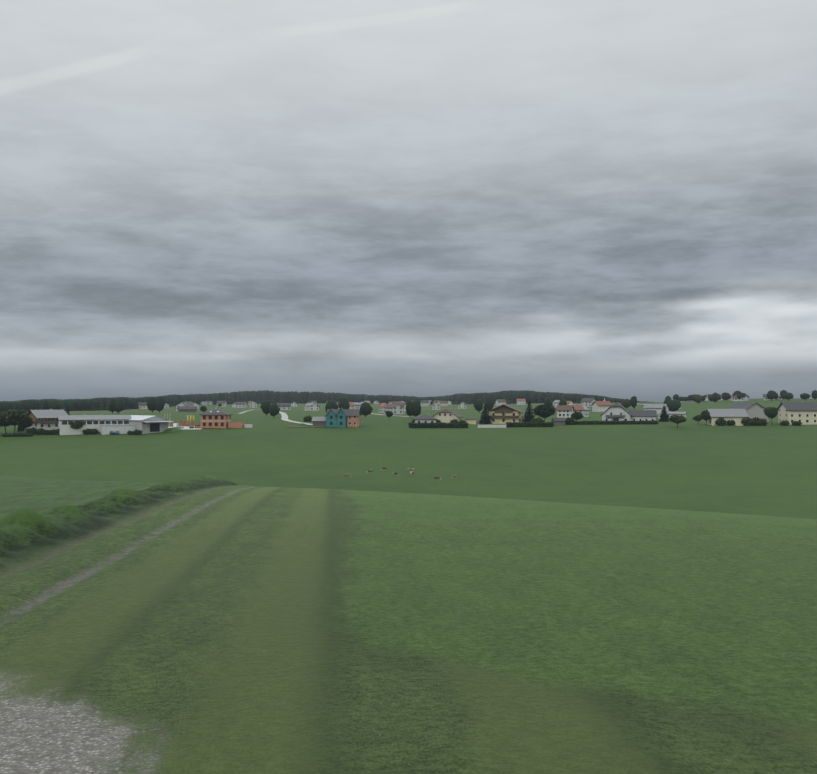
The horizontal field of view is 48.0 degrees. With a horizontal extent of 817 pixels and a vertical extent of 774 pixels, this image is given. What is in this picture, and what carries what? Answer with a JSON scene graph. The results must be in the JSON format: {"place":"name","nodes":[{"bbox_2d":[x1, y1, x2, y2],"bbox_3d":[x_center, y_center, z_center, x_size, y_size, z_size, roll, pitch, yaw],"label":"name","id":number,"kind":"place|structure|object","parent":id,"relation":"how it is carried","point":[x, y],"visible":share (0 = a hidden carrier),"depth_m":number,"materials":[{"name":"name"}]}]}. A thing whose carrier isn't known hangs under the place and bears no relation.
{"place":"outdoors","nodes":[
{"label":"outdoors","id":0,"kind":"place"},
{"bbox_2d":[168,426,201,429],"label":"yard apron pavement","id":1,"kind":"structure","parent":0,"point":[186,427],"depth_m":412.54,"materials":[{"name":"concrete"}]},
{"bbox_2d":[279,411,312,424],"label":"hill road","id":2,"kind":"structure","parent":0,"point":[284,417],"depth_m":487.99,"materials":[{"name":"grey asphalt"}]},
{"bbox_2d":[0,398,816,773],"bbox_3d":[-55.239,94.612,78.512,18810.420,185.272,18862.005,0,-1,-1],"label":"hillside meadow","id":3,"kind":"structure","parent":0,"point":[270,594],"depth_m":18.23,"materials":[{"name":"green plant"}]},
{"bbox_2d":[0,412,6,426],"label":"tree","id":4,"kind":"object","parent":3,"relation":"on","point":[3,422],"visible":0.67,"depth_m":380.15,"materials":[{"name":"green plant"}]},
{"bbox_2d":[2,409,28,432],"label":"tree","id":5,"kind":"object","parent":3,"relation":"on","point":[13,417],"visible":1,"depth_m":379.76,"materials":[{"name":"green plant"}]},
{"bbox_2d":[2,433,32,436],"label":"hedge","id":6,"kind":"object","parent":3,"relation":"on","point":[18,435],"visible":0.96,"depth_m":377.69,"materials":[{"name":"green plant"}]},
{"bbox_2d":[17,406,24,431],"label":"conifer tree","id":7,"kind":"object","parent":3,"relation":"on","point":[19,428],"visible":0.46,"depth_m":394.21,"materials":[{"name":"green plant"}]},
{"bbox_2d":[20,417,32,431],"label":"tree","id":8,"kind":"object","parent":3,"relation":"on","point":[27,423],"visible":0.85,"depth_m":384.47,"materials":[{"name":"green plant"}]},
{"bbox_2d":[26,427,36,433],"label":"bush","id":9,"kind":"object","parent":3,"relation":"on","point":[31,430],"visible":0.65,"depth_m":385.04,"materials":[{"name":"green plant"}]},
{"bbox_2d":[34,428,44,434],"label":"bush","id":10,"kind":"object","parent":3,"relation":"on","point":[38,431],"visible":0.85,"depth_m":384.29,"materials":[{"name":"green plant"}]},
{"bbox_2d":[43,430,49,434],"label":"bush","id":11,"kind":"object","parent":3,"relation":"on","point":[45,432],"visible":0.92,"depth_m":384.18,"materials":[{"name":"green plant"}]},
{"bbox_2d":[27,409,67,429],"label":"house","id":12,"kind":"structure","parent":3,"relation":"on","point":[45,419],"depth_m":402.16,"materials":[{"name":"white paint"}]},
{"bbox_2d":[49,429,55,434],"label":"bush","id":13,"kind":"object","parent":3,"relation":"on","point":[52,432],"visible":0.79,"depth_m":384.66,"materials":[{"name":"green plant"}]},
{"bbox_2d":[70,420,84,428],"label":"tree","id":14,"kind":"object","parent":3,"relation":"on","point":[77,424],"visible":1,"depth_m":384.74,"materials":[{"name":"green plant"}]},
{"bbox_2d":[81,428,90,434],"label":"bush","id":15,"kind":"object","parent":3,"relation":"on","point":[85,431],"visible":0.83,"depth_m":385.72,"materials":[{"name":"green plant"}]},
{"bbox_2d":[89,428,98,434],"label":"bush","id":16,"kind":"object","parent":3,"relation":"on","point":[93,431],"visible":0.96,"depth_m":385.96,"materials":[{"name":"green plant"}]},
{"bbox_2d":[57,414,131,434],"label":"long workshop","id":17,"kind":"structure","parent":3,"relation":"on","point":[91,422],"depth_m":388.30,"materials":[{"name":"white paint"}]},
{"bbox_2d":[101,424,135,434],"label":"workshop annex","id":18,"kind":"object","parent":3,"relation":"on","point":[121,429],"visible":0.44,"depth_m":387.42,"materials":[{"name":"white paint"}]},
{"bbox_2d":[133,429,142,434],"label":"bush","id":19,"kind":"object","parent":3,"relation":"on","point":[137,432],"visible":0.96,"depth_m":384.85,"materials":[{"name":"green plant"}]},
{"bbox_2d":[129,415,173,433],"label":"warehouse","id":20,"kind":"structure","parent":3,"relation":"on","point":[146,424],"depth_m":392.22,"materials":[{"name":"silver metal"}]},
{"bbox_2d":[163,428,185,431],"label":"grass mound","id":21,"kind":"object","parent":3,"relation":"on","point":[174,430],"depth_m":397.17,"materials":[{"name":"green plant"}]},
{"bbox_2d":[172,421,193,425],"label":"building materials","id":22,"kind":"object","parent":3,"relation":"on","point":[186,423],"visible":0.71,"depth_m":425.74,"materials":[{"name":"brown wood"}]},
{"bbox_2d":[200,406,206,412],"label":"tree","id":23,"kind":"object","parent":3,"relation":"on","point":[203,408],"visible":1,"depth_m":592.77,"materials":[{"name":"green plant"}]},
{"bbox_2d":[199,407,252,427],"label":"house","id":24,"kind":"structure","parent":3,"relation":"on","point":[215,418],"depth_m":411.06,"materials":[{"name":"paint"}]},
{"bbox_2d":[303,415,311,421],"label":"bush","id":25,"kind":"object","parent":3,"relation":"on","point":[307,419],"visible":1,"depth_m":456.61,"materials":[{"name":"green plant"}]},
{"bbox_2d":[311,408,360,427],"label":"house","id":26,"kind":"structure","parent":3,"relation":"on","point":[342,418],"depth_m":418.36,"materials":[{"name":"teal paint"}]},
{"bbox_2d":[385,411,392,416],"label":"tree","id":27,"kind":"object","parent":3,"relation":"on","point":[389,413],"visible":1,"depth_m":465.88,"materials":[{"name":"green plant"}]},
{"bbox_2d":[0,390,816,417],"bbox_3d":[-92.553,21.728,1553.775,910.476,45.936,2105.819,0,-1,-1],"label":"forest","id":28,"kind":"object","parent":3,"relation":"on","point":[267,400],"visible":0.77,"depth_m":1028.40,"materials":[{"name":"green plant"}]},
{"bbox_2d":[413,413,437,422],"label":"house","id":29,"kind":"structure","parent":3,"relation":"on","point":[424,419],"depth_m":428.94,"materials":[{"name":"white paint"}]},
{"bbox_2d":[408,422,468,427],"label":"hedge","id":30,"kind":"object","parent":3,"relation":"on","point":[439,425],"visible":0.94,"depth_m":416.04,"materials":[{"name":"green plant"}]},
{"bbox_2d":[432,408,463,422],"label":"house","id":31,"kind":"structure","parent":3,"relation":"on","point":[445,415],"depth_m":433.33,"materials":[{"name":"beige paint"}]},
{"bbox_2d":[137,394,781,413],"bbox_3d":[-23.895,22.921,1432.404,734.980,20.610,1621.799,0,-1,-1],"label":"village houses","id":32,"kind":"structure","parent":3,"relation":"on","point":[396,407],"depth_m":875.21,"materials":[{"name":"grey paint"}]},
{"bbox_2d":[466,418,476,423],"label":"garage","id":33,"kind":"structure","parent":3,"relation":"on","point":[471,420],"depth_m":438.12,"materials":[{"name":"beige paint"}]},
{"bbox_2d":[478,405,491,423],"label":"conifer tree","id":34,"kind":"object","parent":3,"relation":"on","point":[485,418],"visible":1,"depth_m":438.79,"materials":[{"name":"green plant"}]},
{"bbox_2d":[478,425,505,427],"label":"white garden wall","id":35,"kind":"structure","parent":3,"relation":"on","point":[491,426],"depth_m":418.02,"materials":[{"name":"paint"}]},
{"bbox_2d":[487,404,523,423],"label":"house","id":36,"kind":"structure","parent":3,"relation":"on","point":[503,413],"depth_m":441.45,"materials":[{"name":"yellow paint"}]},
{"bbox_2d":[523,400,534,421],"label":"conifer tree","id":37,"kind":"object","parent":3,"relation":"on","point":[528,415],"visible":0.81,"depth_m":439.92,"materials":[{"name":"green plant"}]},
{"bbox_2d":[506,421,553,426],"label":"hedge","id":38,"kind":"object","parent":3,"relation":"on","point":[529,424],"visible":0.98,"depth_m":421.90,"materials":[{"name":"green plant"}]},
{"bbox_2d":[531,417,543,422],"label":"bush","id":39,"kind":"object","parent":3,"relation":"on","point":[538,419],"visible":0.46,"depth_m":432.47,"materials":[{"name":"green plant"}]},
{"bbox_2d":[533,403,555,421],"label":"tree","id":40,"kind":"object","parent":3,"relation":"on","point":[546,410],"visible":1,"depth_m":435.23,"materials":[{"name":"green plant"}]},
{"bbox_2d":[551,418,565,424],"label":"dark shed","id":41,"kind":"structure","parent":3,"relation":"on","point":[558,421],"depth_m":433.82,"materials":[{"name":"grey wood"}]},
{"bbox_2d":[556,404,574,417],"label":"house","id":42,"kind":"structure","parent":3,"relation":"on","point":[564,411],"depth_m":525.53,"materials":[{"name":"white paint"}]},
{"bbox_2d":[565,417,574,424],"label":"bush","id":43,"kind":"object","parent":3,"relation":"on","point":[569,421],"visible":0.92,"depth_m":436.63,"materials":[{"name":"green plant"}]},
{"bbox_2d":[570,411,583,419],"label":"tree","id":44,"kind":"object","parent":3,"relation":"on","point":[576,415],"visible":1,"depth_m":444.15,"materials":[{"name":"green plant"}]},
{"bbox_2d":[573,404,584,415],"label":"house","id":45,"kind":"structure","parent":3,"relation":"on","point":[578,408],"depth_m":532.74,"materials":[{"name":"red paint"}]},
{"bbox_2d":[579,404,589,416],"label":"house","id":46,"kind":"structure","parent":3,"relation":"on","point":[586,412],"depth_m":542.28,"materials":[{"name":"grey paint"}]},
{"bbox_2d":[591,401,611,411],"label":"house","id":47,"kind":"structure","parent":3,"relation":"on","point":[600,406],"depth_m":671.92,"materials":[{"name":"white paint"}]},
{"bbox_2d":[572,420,657,424],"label":"hedge","id":48,"kind":"object","parent":3,"relation":"on","point":[603,422],"visible":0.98,"depth_m":439.65,"materials":[{"name":"green plant"}]},
{"bbox_2d":[600,403,632,421],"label":"house","id":49,"kind":"structure","parent":3,"relation":"on","point":[616,412],"depth_m":452.77,"materials":[{"name":"grey paint"}]},
{"bbox_2d":[629,409,656,420],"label":"house wing","id":50,"kind":"structure","parent":3,"relation":"on","point":[643,415],"depth_m":453.59,"materials":[{"name":"white paint"}]},
{"bbox_2d":[643,403,669,414],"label":"house","id":51,"kind":"structure","parent":3,"relation":"on","point":[658,407],"depth_m":591.85,"materials":[{"name":"white paint"}]},
{"bbox_2d":[658,406,668,421],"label":"conifer tree","id":52,"kind":"object","parent":3,"relation":"on","point":[663,416],"visible":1,"depth_m":466.43,"materials":[{"name":"green plant"}]},
{"bbox_2d":[658,412,686,417],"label":"long white house","id":53,"kind":"structure","parent":3,"relation":"on","point":[669,414],"depth_m":501.14,"materials":[{"name":"paint"}]},
{"bbox_2d":[668,414,685,427],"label":"tree","id":54,"kind":"object","parent":3,"relation":"on","point":[677,419],"visible":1,"depth_m":420.23,"materials":[{"name":"green plant"}]},
{"bbox_2d":[693,415,701,424],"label":"tree","id":55,"kind":"object","parent":3,"relation":"on","point":[697,417],"visible":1,"depth_m":439.36,"materials":[{"name":"green plant"}]},
{"bbox_2d":[701,410,710,424],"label":"tree","id":56,"kind":"object","parent":3,"relation":"on","point":[705,415],"visible":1,"depth_m":435.63,"materials":[{"name":"green plant"}]},
{"bbox_2d":[715,417,725,425],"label":"bush","id":57,"kind":"object","parent":3,"relation":"on","point":[721,422],"visible":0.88,"depth_m":432.39,"materials":[{"name":"green plant"}]},
{"bbox_2d":[705,408,748,425],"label":"house","id":58,"kind":"structure","parent":3,"relation":"on","point":[737,416],"depth_m":434.35,"materials":[{"name":"beige paint"}]},
{"bbox_2d":[726,419,735,425],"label":"bush","id":59,"kind":"object","parent":3,"relation":"on","point":[730,423],"visible":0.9,"depth_m":432.58,"materials":[{"name":"green plant"}]},
{"bbox_2d":[741,417,751,425],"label":"bush","id":60,"kind":"object","parent":3,"relation":"on","point":[747,421],"visible":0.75,"depth_m":432.22,"materials":[{"name":"green plant"}]},
{"bbox_2d":[727,402,767,421],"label":"barn","id":61,"kind":"structure","parent":3,"relation":"on","point":[754,409],"depth_m":461.94,"materials":[{"name":"grey paint"}]},
{"bbox_2d":[750,417,760,425],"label":"bush","id":62,"kind":"object","parent":3,"relation":"on","point":[755,421],"visible":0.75,"depth_m":432.77,"materials":[{"name":"green plant"}]},
{"bbox_2d":[758,418,767,425],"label":"bush","id":63,"kind":"object","parent":3,"relation":"on","point":[763,422],"visible":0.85,"depth_m":432.93,"materials":[{"name":"green plant"}]},
{"bbox_2d":[763,407,777,423],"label":"tree","id":64,"kind":"object","parent":3,"relation":"on","point":[771,412],"visible":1,"depth_m":436.09,"materials":[{"name":"green plant"}]},
{"bbox_2d":[779,420,789,425],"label":"bush","id":65,"kind":"object","parent":3,"relation":"on","point":[785,423],"visible":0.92,"depth_m":433.68,"materials":[{"name":"green plant"}]},
{"bbox_2d":[791,420,802,425],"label":"bush","id":66,"kind":"object","parent":3,"relation":"on","point":[796,423],"visible":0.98,"depth_m":433.73,"materials":[{"name":"green plant"}]},
{"bbox_2d":[778,401,816,424],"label":"tall house","id":67,"kind":"structure","parent":3,"relation":"on","point":[803,413],"depth_m":441.70,"materials":[{"name":"beige paint"}]},
{"bbox_2d":[0,0,816,401],"label":"sky","id":68,"kind":"structure","parent":0,"point":[417,198],"materials":[{"name":"grey"}]}
]}

